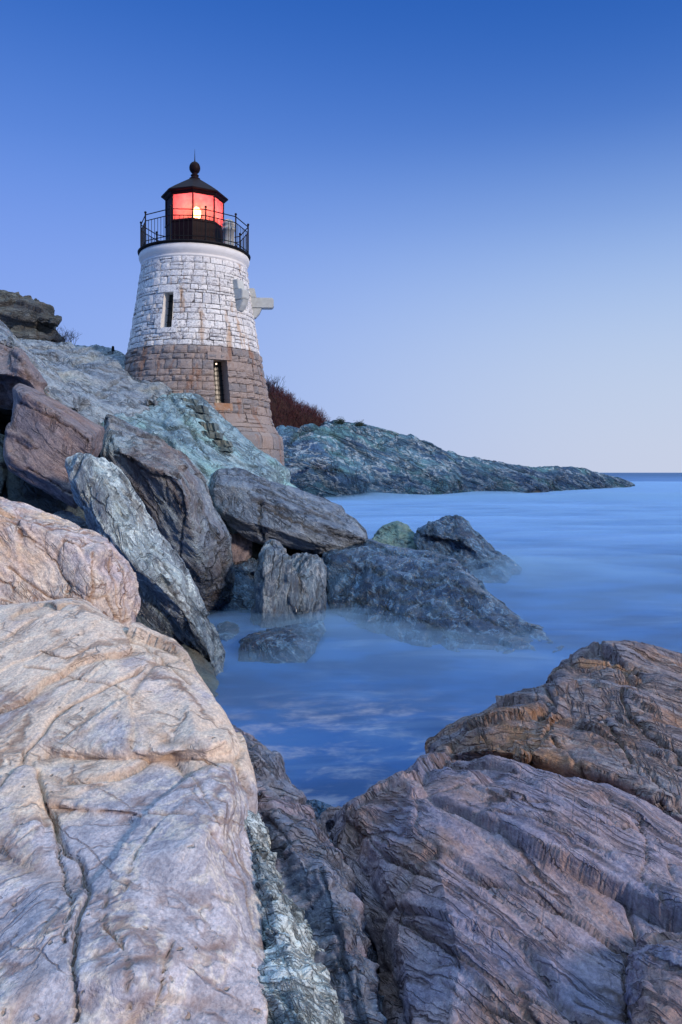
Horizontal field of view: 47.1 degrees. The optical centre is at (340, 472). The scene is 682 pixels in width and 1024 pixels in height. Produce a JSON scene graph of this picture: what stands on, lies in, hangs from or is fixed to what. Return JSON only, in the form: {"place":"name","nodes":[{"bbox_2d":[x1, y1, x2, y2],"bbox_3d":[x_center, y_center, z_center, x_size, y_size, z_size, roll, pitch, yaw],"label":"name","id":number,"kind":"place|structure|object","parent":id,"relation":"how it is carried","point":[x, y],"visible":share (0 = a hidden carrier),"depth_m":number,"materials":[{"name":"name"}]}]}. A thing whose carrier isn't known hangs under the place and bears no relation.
{"place":"outdoors","nodes":[
{"label":"outdoors","id":0,"kind":"place"},
{"bbox_2d":[18,338,172,424],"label":"bedrock","id":1,"kind":"structure","parent":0,"point":[100,382],"depth_m":23.71,"materials":[{"name":"grey stone"}]},
{"bbox_2d":[0,290,64,342],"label":"rock outcrop","id":2,"kind":"object","parent":1,"relation":"on","point":[27,317],"visible":0.66,"depth_m":29.18,"materials":[{"name":"grey stone"}]},
{"bbox_2d":[52,326,81,342],"bbox_3d":[-9.991,-5.046,28.622,1.125,0.763,0.951,0,0,0],"label":"bare bush","id":3,"kind":"object","parent":1,"relation":"on","point":[65,337],"visible":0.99,"depth_m":28.45,"materials":[{"name":"plant"}]},
{"bbox_2d":[0,408,326,586],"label":"shore bedrock","id":4,"kind":"structure","parent":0,"point":[5,416],"depth_m":20.71,"materials":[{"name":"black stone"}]},
{"bbox_2d":[1,468,85,520],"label":"boulder","id":5,"kind":"object","parent":4,"relation":"on","point":[17,489],"visible":0.06,"depth_m":13.22,"materials":[{"name":"grey stone"}]},
{"bbox_2d":[0,433,7,496],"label":"boulder","id":6,"kind":"object","parent":5,"relation":"on","point":[3,472],"visible":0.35,"depth_m":13.31,"materials":[{"name":"grey stone"}]},
{"bbox_2d":[3,383,104,508],"bbox_3d":[-4.869,-0.499,13.434,1.571,2.138,3.315,0,0,-17],"label":"boulder","id":7,"kind":"object","parent":5,"relation":"on","point":[46,436],"visible":0.86,"depth_m":12.19,"materials":[{"name":"grey stone"}]},
{"bbox_2d":[0,343,47,409],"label":"boulder","id":8,"kind":"object","parent":7,"relation":"on","point":[17,366],"visible":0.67,"depth_m":14.40,"materials":[{"name":"grey stone"}]},
{"bbox_2d":[0,321,80,411],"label":"boulder","id":9,"kind":"object","parent":8,"relation":"on","point":[58,389],"visible":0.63,"depth_m":15.68,"materials":[{"name":"grey stone"}]},
{"bbox_2d":[100,414,234,613],"bbox_3d":[-3.701,1.059,16.678,2.856,4.599,4.931,0,0,0],"label":"boulder","id":10,"kind":"object","parent":4,"relation":"on","point":[169,485],"visible":0.76,"depth_m":15.06,"materials":[{"name":"grey stone"}]},
{"bbox_2d":[217,557,256,612],"bbox_3d":[-2.256,2.640,18.199,1.193,1.246,3.198,0,0,-6],"label":"boulder","id":11,"kind":"object","parent":4,"relation":"on","point":[243,597],"visible":0.3,"depth_m":17.33,"materials":[{"name":"grey stone"}]},
{"bbox_2d":[230,533,251,564],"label":"boulder","id":12,"kind":"object","parent":11,"relation":"on","point":[241,548],"visible":0.59,"depth_m":18.58,"materials":[{"name":"brown stone"}]},
{"bbox_2d":[100,393,296,544],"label":"bedrock slope","id":13,"kind":"structure","parent":0,"point":[172,422],"depth_m":21.57,"materials":[{"name":"grey stone"}]},
{"bbox_2d":[124,154,284,465],"bbox_3d":[-5.035,-5.329,27.003,6.186,11.662,6.185,0,0,0],"label":"lighthouse","id":14,"kind":"object","parent":13,"relation":"on","point":[199,307],"visible":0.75,"depth_m":25.33,"materials":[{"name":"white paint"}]},
{"bbox_2d":[180,398,232,451],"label":"stone steps","id":15,"kind":"structure","parent":13,"relation":"on","point":[213,428],"depth_m":21.87,"materials":[{"name":"grey stone"}]},
{"bbox_2d":[268,391,318,428],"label":"thicket hill","id":16,"kind":"structure","parent":0,"point":[274,402],"depth_m":104.56,"materials":[{"name":"brown plant"}]},
{"bbox_2d":[266,379,330,427],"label":"thicket","id":17,"kind":"object","parent":16,"relation":"on","point":[290,399],"visible":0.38,"depth_m":105.70,"materials":[{"name":"brown plant"}]},
{"bbox_2d":[266,375,285,391],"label":"bare bush","id":18,"kind":"object","parent":17,"relation":"on","point":[275,388],"visible":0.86,"depth_m":103.44,"materials":[{"name":"brown plant"}]},
{"bbox_2d":[284,454,310,478],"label":"tidal ledge","id":19,"kind":"object","parent":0,"point":[295,466],"visible":0.41,"depth_m":58.71,"materials":[{"name":"grey stone"}]},
{"bbox_2d":[0,0,681,472],"label":"sky","id":20,"kind":"structure","parent":0,"point":[463,217],"materials":[{"name":"blue"}]},
{"bbox_2d":[207,473,681,806],"bbox_3d":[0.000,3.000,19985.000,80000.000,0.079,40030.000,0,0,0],"label":"sea","id":21,"kind":"structure","parent":0,"point":[347,711],"depth_m":13.97,"materials":[{"name":"liquid"}]},
{"bbox_2d":[0,598,267,1023],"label":"boulder","id":22,"kind":"object","parent":21,"relation":"in","point":[129,893],"visible":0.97,"depth_m":2.88,"materials":[{"name":"beige stone"}]},
{"bbox_2d":[0,497,140,627],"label":"boulder","id":23,"kind":"object","parent":22,"relation":"on","point":[44,556],"visible":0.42,"depth_m":6.33,"materials":[{"name":"beige stone"}]},
{"bbox_2d":[65,452,224,675],"bbox_3d":[-2.759,1.473,11.441,2.345,3.524,1.968,0,0,-26],"label":"rock slab","id":24,"kind":"object","parent":21,"relation":"in","point":[109,501],"visible":0.87,"depth_m":11.04,"materials":[{"name":"grey stone"}]},
{"bbox_2d":[54,510,88,528],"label":"boulder","id":25,"kind":"object","parent":24,"relation":"on","point":[73,518],"visible":0.16,"depth_m":11.89,"materials":[{"name":"grey stone"}]},
{"bbox_2d":[180,644,218,697],"bbox_3d":[-2.076,2.868,10.930,0.765,0.754,2.124,0,0,-11],"label":"boulder","id":26,"kind":"object","parent":21,"relation":"in","point":[204,668],"visible":0.26,"depth_m":11.13,"materials":[{"name":"grey stone"}]},
{"bbox_2d":[217,621,239,640],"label":"boulder","id":27,"kind":"object","parent":21,"relation":"in","point":[227,630],"visible":0.93,"depth_m":14.71,"materials":[{"name":"grey stone"}]},
{"bbox_2d":[238,620,325,663],"bbox_3d":[-1.011,2.980,13.697,1.489,0.524,3.130,0,0,0],"label":"boulder","id":28,"kind":"object","parent":21,"relation":"in","point":[296,643],"visible":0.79,"depth_m":12.75,"materials":[{"name":"grey stone"}]},
{"bbox_2d":[250,539,326,627],"bbox_3d":[-1.075,2.413,16.220,1.581,2.054,2.324,0,0,0],"label":"boulder","id":29,"kind":"object","parent":21,"relation":"in","point":[289,590],"visible":0.82,"depth_m":15.50,"materials":[{"name":"grey stone"}]},
{"bbox_2d":[231,723,386,1023],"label":"boulder","id":30,"kind":"object","parent":21,"relation":"in","point":[313,869],"visible":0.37,"depth_m":3.11,"materials":[{"name":"grey stone"}]},
{"bbox_2d":[244,810,344,1023],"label":"rock rib","id":31,"kind":"object","parent":30,"relation":"on","point":[294,979],"visible":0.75,"depth_m":2.51,"materials":[{"name":"grey stone"}]},
{"bbox_2d":[306,799,332,816],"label":"boulder","id":32,"kind":"object","parent":21,"relation":"in","point":[321,806],"visible":0.09,"depth_m":6.79,"materials":[{"name":"grey stone"}]},
{"bbox_2d":[372,521,416,549],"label":"boulder","id":33,"kind":"object","parent":21,"relation":"in","point":[398,533],"visible":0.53,"depth_m":24.26,"materials":[{"name":"stone"}]},
{"bbox_2d":[322,539,563,653],"bbox_3d":[1.649,2.619,17.947,4.142,1.829,11.032,0,0,-9],"label":"boulder","id":34,"kind":"object","parent":21,"relation":"in","point":[426,598],"visible":0.84,"depth_m":16.10,"materials":[{"name":"grey stone"}]},
{"bbox_2d":[209,467,367,556],"bbox_3d":[-1.313,1.009,20.254,4.833,2.282,3.806,0,0,-33],"label":"rock slab","id":35,"kind":"object","parent":34,"relation":"on","point":[250,506],"visible":0.91,"depth_m":18.60,"materials":[{"name":"grey stone"}]},
{"bbox_2d":[276,420,634,500],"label":"headland","id":36,"kind":"structure","parent":21,"relation":"in","point":[347,461],"depth_m":98.07,"materials":[{"name":"grey stone"}]},
{"bbox_2d":[334,417,345,424],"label":"shrub","id":37,"kind":"object","parent":36,"relation":"on","point":[338,421],"visible":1,"depth_m":100.82,"materials":[{"name":"green plant"}]},
{"bbox_2d":[352,420,365,426],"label":"shrub","id":38,"kind":"object","parent":36,"relation":"on","point":[358,424],"visible":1,"depth_m":103.78,"materials":[{"name":"green plant"}]},
{"bbox_2d":[413,515,521,583],"bbox_3d":[3.925,2.321,23.975,3.361,1.925,5.470,0,0,0],"label":"boulder","id":39,"kind":"object","parent":21,"relation":"in","point":[461,541],"visible":0.78,"depth_m":23.43,"materials":[{"name":"grey stone"}]},
{"bbox_2d":[320,751,681,1023],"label":"boulder","id":40,"kind":"object","parent":21,"relation":"in","point":[493,889],"visible":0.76,"depth_m":2.99,"materials":[{"name":"stone"}]},
{"bbox_2d":[623,932,681,1023],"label":"boulder","id":41,"kind":"object","parent":40,"relation":"on","point":[653,985],"visible":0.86,"depth_m":2.32,"materials":[{"name":"grey stone"}]},
{"bbox_2d":[425,640,681,822],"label":"boulder","id":42,"kind":"object","parent":21,"relation":"in","point":[609,712],"visible":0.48,"depth_m":5.76,"materials":[{"name":"stone"}]}
]}

